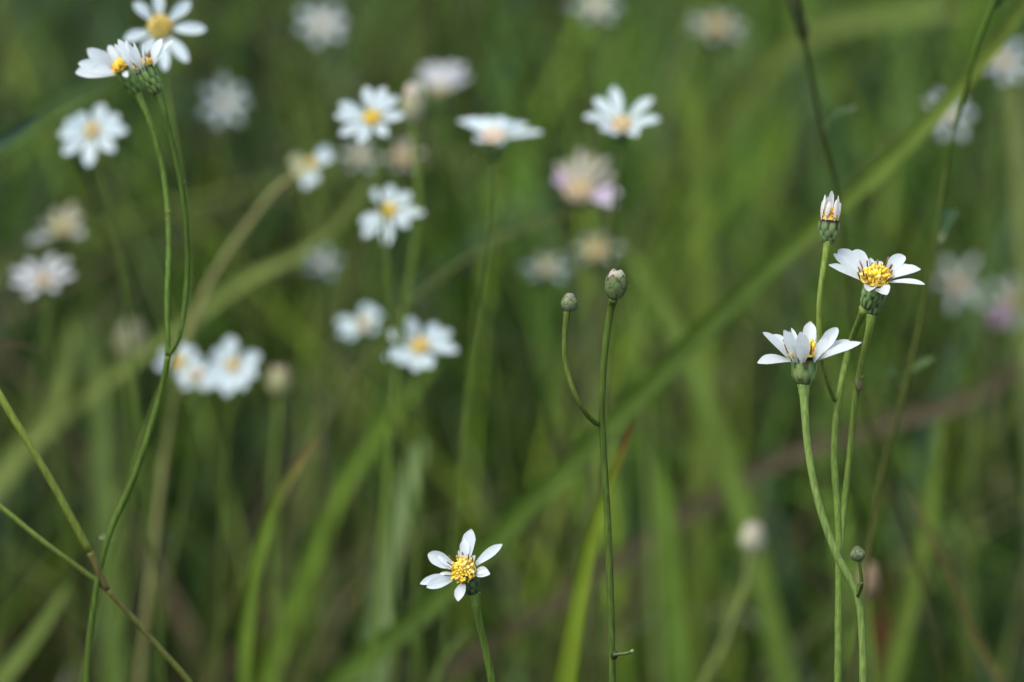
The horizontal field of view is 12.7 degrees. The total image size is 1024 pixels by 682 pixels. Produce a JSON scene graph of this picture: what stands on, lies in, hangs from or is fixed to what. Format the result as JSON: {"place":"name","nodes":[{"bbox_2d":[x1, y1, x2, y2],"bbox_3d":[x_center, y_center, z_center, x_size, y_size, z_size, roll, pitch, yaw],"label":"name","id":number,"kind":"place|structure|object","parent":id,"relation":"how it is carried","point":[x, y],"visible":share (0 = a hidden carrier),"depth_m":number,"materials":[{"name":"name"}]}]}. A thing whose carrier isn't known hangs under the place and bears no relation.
{"place":"outdoors","nodes":[
{"label":"outdoors","id":0,"kind":"place"},
{"bbox_2d":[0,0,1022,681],"bbox_3d":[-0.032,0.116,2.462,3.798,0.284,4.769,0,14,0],"label":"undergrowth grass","id":1,"kind":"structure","parent":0,"point":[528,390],"depth_m":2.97,"materials":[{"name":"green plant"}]},
{"bbox_2d":[0,0,1023,681],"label":"ground","id":2,"kind":"structure","parent":0,"point":[70,420],"depth_m":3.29,"materials":[{"name":"green plant"}]},
{"bbox_2d":[0,116,37,147],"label":"grass blade","id":3,"kind":"object","parent":2,"relation":"on","point":[11,134],"depth_m":1.36,"materials":[{"name":"green plant"}]},
{"bbox_2d":[0,341,47,349],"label":"grass blade","id":4,"kind":"object","parent":2,"relation":"on","point":[15,344],"depth_m":1.40,"materials":[{"name":"green plant"}]},
{"bbox_2d":[0,584,67,681],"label":"grass blade","id":5,"kind":"object","parent":2,"relation":"on","point":[13,661],"depth_m":1.62,"materials":[{"name":"green plant"}]},
{"bbox_2d":[0,320,76,492],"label":"grass blade","id":6,"kind":"object","parent":2,"relation":"on","point":[41,425],"depth_m":1.78,"materials":[{"name":"green plant"}]},
{"bbox_2d":[0,202,83,645],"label":"aster plant","id":7,"kind":"object","parent":2,"relation":"on","point":[61,234],"visible":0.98,"depth_m":1.62,"materials":[{"name":"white plant"}]},
{"bbox_2d":[11,254,79,681],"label":"aster plant","id":8,"kind":"object","parent":2,"relation":"on","point":[45,286],"visible":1,"depth_m":1.58,"materials":[{"name":"white plant"}]},
{"bbox_2d":[0,76,116,153],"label":"grass blade","id":9,"kind":"object","parent":2,"relation":"on","point":[48,108],"depth_m":1.75,"materials":[{"name":"green plant"}]},
{"bbox_2d":[0,389,191,681],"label":"forked grass stalk","id":10,"kind":"object","parent":2,"relation":"on","point":[45,471],"visible":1,"depth_m":1.22,"materials":[{"name":"green plant"}]},
{"bbox_2d":[78,312,126,681],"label":"grass blade","id":11,"kind":"object","parent":2,"relation":"on","point":[103,493],"depth_m":1.85,"materials":[{"name":"green plant"}]},
{"bbox_2d":[59,104,164,681],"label":"aster plant","id":12,"kind":"object","parent":2,"relation":"on","point":[79,129],"visible":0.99,"depth_m":1.45,"materials":[{"name":"white plant"}]},
{"bbox_2d":[104,320,144,681],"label":"aster bud plant","id":13,"kind":"object","parent":2,"relation":"on","point":[122,345],"visible":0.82,"depth_m":1.80,"materials":[{"name":"green plant"}]},
{"bbox_2d":[75,38,189,681],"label":"aster plant","id":14,"kind":"object","parent":2,"relation":"on","point":[126,64],"visible":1,"depth_m":1.22,"materials":[{"name":"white plant"}]},
{"bbox_2d":[80,0,205,681],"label":"aster plant","id":15,"kind":"object","parent":2,"relation":"on","point":[158,25],"visible":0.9,"depth_m":1.33,"materials":[{"name":"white plant"}]},
{"bbox_2d":[110,343,200,681],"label":"aster plant","id":16,"kind":"object","parent":2,"relation":"on","point":[180,364],"visible":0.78,"depth_m":1.53,"materials":[{"name":"white plant"}]},
{"bbox_2d":[151,356,210,681],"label":"aster plant","id":17,"kind":"object","parent":2,"relation":"on","point":[199,378],"visible":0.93,"depth_m":1.55,"materials":[{"name":"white plant"}]},
{"bbox_2d":[0,160,383,495],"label":"grass blade","id":18,"kind":"object","parent":2,"relation":"on","point":[95,389],"depth_m":1.75,"materials":[{"name":"green plant"}]},
{"bbox_2d":[136,146,331,681],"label":"aster plant","id":19,"kind":"object","parent":2,"relation":"on","point":[305,172],"visible":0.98,"depth_m":1.55,"materials":[{"name":"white plant"}]},
{"bbox_2d":[207,337,260,681],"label":"aster plant","id":20,"kind":"object","parent":2,"relation":"on","point":[229,374],"visible":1,"depth_m":1.52,"materials":[{"name":"white plant"}]},
{"bbox_2d":[200,74,292,681],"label":"aster plant","id":21,"kind":"object","parent":2,"relation":"on","point":[224,102],"visible":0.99,"depth_m":1.80,"materials":[{"name":"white plant"}]},
{"bbox_2d":[236,436,317,681],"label":"grass blade","id":22,"kind":"object","parent":2,"relation":"on","point":[244,652],"depth_m":1.41,"materials":[{"name":"green plant"}]},
{"bbox_2d":[268,365,288,681],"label":"aster bud plant","id":23,"kind":"object","parent":2,"relation":"on","point":[278,382],"visible":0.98,"depth_m":1.60,"materials":[{"name":"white plant"}]},
{"bbox_2d":[297,4,345,671],"bbox_3d":[-0.077,0.127,1.905,0.020,0.532,0.050,0,14,0],"label":"aster plant","id":24,"kind":"object","parent":2,"relation":"on","point":[321,28],"visible":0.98,"depth_m":1.86,"materials":[{"name":"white plant"}]},
{"bbox_2d":[306,245,341,681],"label":"aster plant","id":25,"kind":"object","parent":2,"relation":"on","point":[325,265],"visible":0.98,"depth_m":1.80,"materials":[{"name":"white plant"}]},
{"bbox_2d":[257,360,435,681],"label":"grass blade","id":26,"kind":"object","parent":2,"relation":"on","point":[298,594],"depth_m":1.75,"materials":[{"name":"green plant"}]},
{"bbox_2d":[335,138,381,542],"bbox_3d":[-0.050,0.178,1.744,0.015,0.511,0.047,-6,15,-23],"label":"aster plant","id":27,"kind":"object","parent":2,"relation":"on","point":[361,159],"visible":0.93,"depth_m":1.70,"materials":[{"name":"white plant"}]},
{"bbox_2d":[337,304,381,681],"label":"aster plant","id":28,"kind":"object","parent":2,"relation":"on","point":[366,328],"visible":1,"depth_m":1.62,"materials":[{"name":"white plant"}]},
{"bbox_2d":[306,139,425,681],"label":"aster plant","id":29,"kind":"object","parent":2,"relation":"on","point":[400,159],"visible":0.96,"depth_m":1.66,"materials":[{"name":"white plant"}]},
{"bbox_2d":[335,87,403,681],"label":"aster plant","id":30,"kind":"object","parent":2,"relation":"on","point":[371,118],"visible":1,"depth_m":1.42,"materials":[{"name":"white plant"}]},
{"bbox_2d":[360,185,423,681],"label":"aster plant","id":31,"kind":"object","parent":2,"relation":"on","point":[373,221],"visible":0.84,"depth_m":1.47,"materials":[{"name":"white plant"}]},
{"bbox_2d":[359,438,425,681],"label":"grass blade","id":32,"kind":"object","parent":2,"relation":"on","point":[400,508],"depth_m":1.62,"materials":[{"name":"green plant"}]},
{"bbox_2d":[356,589,428,681],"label":"grass blade","id":33,"kind":"object","parent":2,"relation":"on","point":[420,596],"depth_m":1.64,"materials":[{"name":"green plant"}]},
{"bbox_2d":[369,80,425,681],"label":"aster bud plant","id":34,"kind":"object","parent":2,"relation":"on","point":[413,105],"visible":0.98,"depth_m":1.47,"materials":[{"name":"green plant"}]},
{"bbox_2d":[203,148,620,681],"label":"aster plant","id":35,"kind":"object","parent":2,"relation":"on","point":[579,191],"visible":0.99,"depth_m":1.54,"materials":[{"name":"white plant"}]},
{"bbox_2d":[384,317,457,681],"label":"aster plant","id":36,"kind":"object","parent":2,"relation":"on","point":[416,355],"visible":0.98,"depth_m":1.47,"materials":[{"name":"white plant"}]},
{"bbox_2d":[429,624,471,681],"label":"grass blade","id":37,"kind":"object","parent":2,"relation":"on","point":[448,651],"depth_m":1.50,"materials":[{"name":"green plant"}]},
{"bbox_2d":[420,529,502,681],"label":"aster plant","id":38,"kind":"object","parent":2,"relation":"on","point":[465,573],"visible":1,"depth_m":1.17,"materials":[{"name":"white plant"}]},
{"bbox_2d":[415,62,527,681],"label":"aster plant","id":39,"kind":"object","parent":2,"relation":"on","point":[441,80],"visible":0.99,"depth_m":1.68,"materials":[{"name":"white plant"}]},
{"bbox_2d":[439,116,542,681],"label":"aster plant","id":40,"kind":"object","parent":2,"relation":"on","point":[495,131],"visible":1,"depth_m":1.43,"materials":[{"name":"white plant"}]},
{"bbox_2d":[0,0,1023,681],"bbox_3d":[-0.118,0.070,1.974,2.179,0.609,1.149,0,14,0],"label":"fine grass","id":41,"kind":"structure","parent":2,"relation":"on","point":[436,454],"depth_m":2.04,"materials":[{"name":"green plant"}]},
{"bbox_2d":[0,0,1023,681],"bbox_3d":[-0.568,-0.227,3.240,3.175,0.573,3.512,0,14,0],"label":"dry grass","id":42,"kind":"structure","parent":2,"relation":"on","point":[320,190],"depth_m":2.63,"materials":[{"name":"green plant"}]},
{"bbox_2d":[520,254,570,681],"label":"aster plant","id":43,"kind":"object","parent":2,"relation":"on","point":[545,273],"visible":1,"depth_m":1.74,"materials":[{"name":"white plant"}]},
{"bbox_2d":[555,417,633,681],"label":"grass blade","id":44,"kind":"object","parent":2,"relation":"on","point":[569,650],"depth_m":1.34,"materials":[{"name":"green plant"}]},
{"bbox_2d":[567,0,621,681],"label":"aster plant","id":45,"kind":"object","parent":2,"relation":"on","point":[595,15],"visible":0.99,"depth_m":1.80,"materials":[{"name":"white plant"}]},
{"bbox_2d":[561,268,633,681],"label":"aster bud plant","id":46,"kind":"object","parent":2,"relation":"on","point":[615,286],"visible":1,"depth_m":1.18,"materials":[{"name":"green plant"}]},
{"bbox_2d":[572,235,624,576],"bbox_3d":[0.024,0.194,1.760,0.017,0.472,0.049,7,16,27],"label":"aster plant","id":47,"kind":"object","parent":2,"relation":"on","point":[595,258],"visible":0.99,"depth_m":1.72,"materials":[{"name":"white plant"}]},
{"bbox_2d":[584,86,659,681],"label":"aster plant","id":48,"kind":"object","parent":2,"relation":"on","point":[622,129],"visible":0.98,"depth_m":1.42,"materials":[{"name":"white plant"}]},
{"bbox_2d":[320,1,1023,681],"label":"grass blade","id":49,"kind":"object","parent":2,"relation":"on","point":[584,449],"depth_m":1.48,"materials":[{"name":"green plant"}]},
{"bbox_2d":[653,456,690,681],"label":"grass blade","id":50,"kind":"object","parent":2,"relation":"on","point":[676,659],"depth_m":1.68,"materials":[{"name":"green plant"}]},
{"bbox_2d":[640,11,745,681],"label":"aster plant","id":51,"kind":"object","parent":2,"relation":"on","point":[716,32],"visible":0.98,"depth_m":1.86,"materials":[{"name":"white plant"}]},
{"bbox_2d":[682,48,715,681],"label":"grass blade","id":52,"kind":"object","parent":2,"relation":"on","point":[696,583],"depth_m":2.00,"materials":[{"name":"green plant"}]},
{"bbox_2d":[624,247,795,681],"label":"grass blade","id":53,"kind":"object","parent":2,"relation":"on","point":[761,589],"depth_m":1.75,"materials":[{"name":"green plant"}]},
{"bbox_2d":[423,360,1020,681],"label":"grass blade","id":54,"kind":"object","parent":2,"relation":"on","point":[628,552],"depth_m":1.86,"materials":[{"name":"plant"}]},
{"bbox_2d":[701,521,764,681],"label":"aster bud plant","id":55,"kind":"object","parent":2,"relation":"on","point":[752,540],"visible":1,"depth_m":1.55,"materials":[{"name":"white plant"}]},
{"bbox_2d":[631,1,975,681],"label":"grass blade","id":56,"kind":"object","parent":2,"relation":"on","point":[787,50],"depth_m":2.26,"materials":[{"name":"green plant"}]},
{"bbox_2d":[757,321,866,681],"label":"aster plant","id":57,"kind":"object","parent":2,"relation":"on","point":[800,349],"visible":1,"depth_m":1.17,"materials":[{"name":"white plant"}]},
{"bbox_2d":[787,0,947,681],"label":"tall stalk","id":58,"kind":"object","parent":2,"relation":"on","point":[797,13],"visible":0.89,"depth_m":1.41,"materials":[{"name":"green plant"}]},
{"bbox_2d":[857,562,878,681],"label":"aster bud plant","id":59,"kind":"object","parent":2,"relation":"on","point":[872,584],"visible":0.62,"depth_m":1.50,"materials":[{"name":"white plant"}]},
{"bbox_2d":[816,191,924,681],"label":"aster plant","id":60,"kind":"object","parent":2,"relation":"on","point":[876,277],"visible":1,"depth_m":1.18,"materials":[{"name":"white plant"}]},
{"bbox_2d":[867,560,891,681],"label":"grass blade","id":61,"kind":"object","parent":2,"relation":"on","point":[881,625],"depth_m":1.95,"materials":[{"name":"plant"}]},
{"bbox_2d":[822,91,974,681],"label":"aster plant","id":62,"kind":"object","parent":2,"relation":"on","point":[950,118],"visible":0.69,"depth_m":1.75,"materials":[{"name":"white plant"}]},
{"bbox_2d":[879,416,941,681],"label":"grass blade","id":63,"kind":"object","parent":2,"relation":"on","point":[896,654],"depth_m":1.68,"materials":[{"name":"green plant"}]},
{"bbox_2d":[849,0,1001,681],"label":"tall stalk","id":64,"kind":"object","parent":2,"relation":"on","point":[946,218],"visible":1,"depth_m":1.34,"materials":[{"name":"green plant"}]},
{"bbox_2d":[908,488,1003,681],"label":"grass blade","id":65,"kind":"object","parent":2,"relation":"on","point":[990,664],"depth_m":1.50,"materials":[{"name":"green plant"}]},
{"bbox_2d":[932,256,983,681],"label":"aster plant","id":66,"kind":"object","parent":2,"relation":"on","point":[957,286],"visible":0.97,"depth_m":1.82,"materials":[{"name":"white plant"}]},
{"bbox_2d":[958,41,1023,681],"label":"aster plant","id":67,"kind":"object","parent":2,"relation":"on","point":[1000,66],"visible":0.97,"depth_m":1.75,"materials":[{"name":"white plant"}]},
{"bbox_2d":[985,276,1019,347],"bbox_3d":[0.222,0.187,1.875,0.073,0.430,0.019,8,16,30],"label":"aster plant","id":68,"kind":"object","parent":2,"relation":"on","point":[999,314],"visible":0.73,"depth_m":1.84,"materials":[{"name":"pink plant"}]},
{"bbox_2d":[1006,72,1023,420],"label":"grass blade","id":69,"kind":"object","parent":2,"relation":"on","point":[1016,159],"depth_m":1.75,"materials":[{"name":"green plant"}]},
{"bbox_2d":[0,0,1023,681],"bbox_3d":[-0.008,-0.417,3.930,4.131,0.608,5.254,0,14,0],"label":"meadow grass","id":70,"kind":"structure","parent":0,"point":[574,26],"depth_m":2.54,"materials":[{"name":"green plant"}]},
{"bbox_2d":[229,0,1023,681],"bbox_3d":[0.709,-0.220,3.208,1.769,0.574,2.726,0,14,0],"label":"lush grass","id":71,"kind":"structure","parent":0,"point":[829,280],"depth_m":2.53,"materials":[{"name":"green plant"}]}
]}

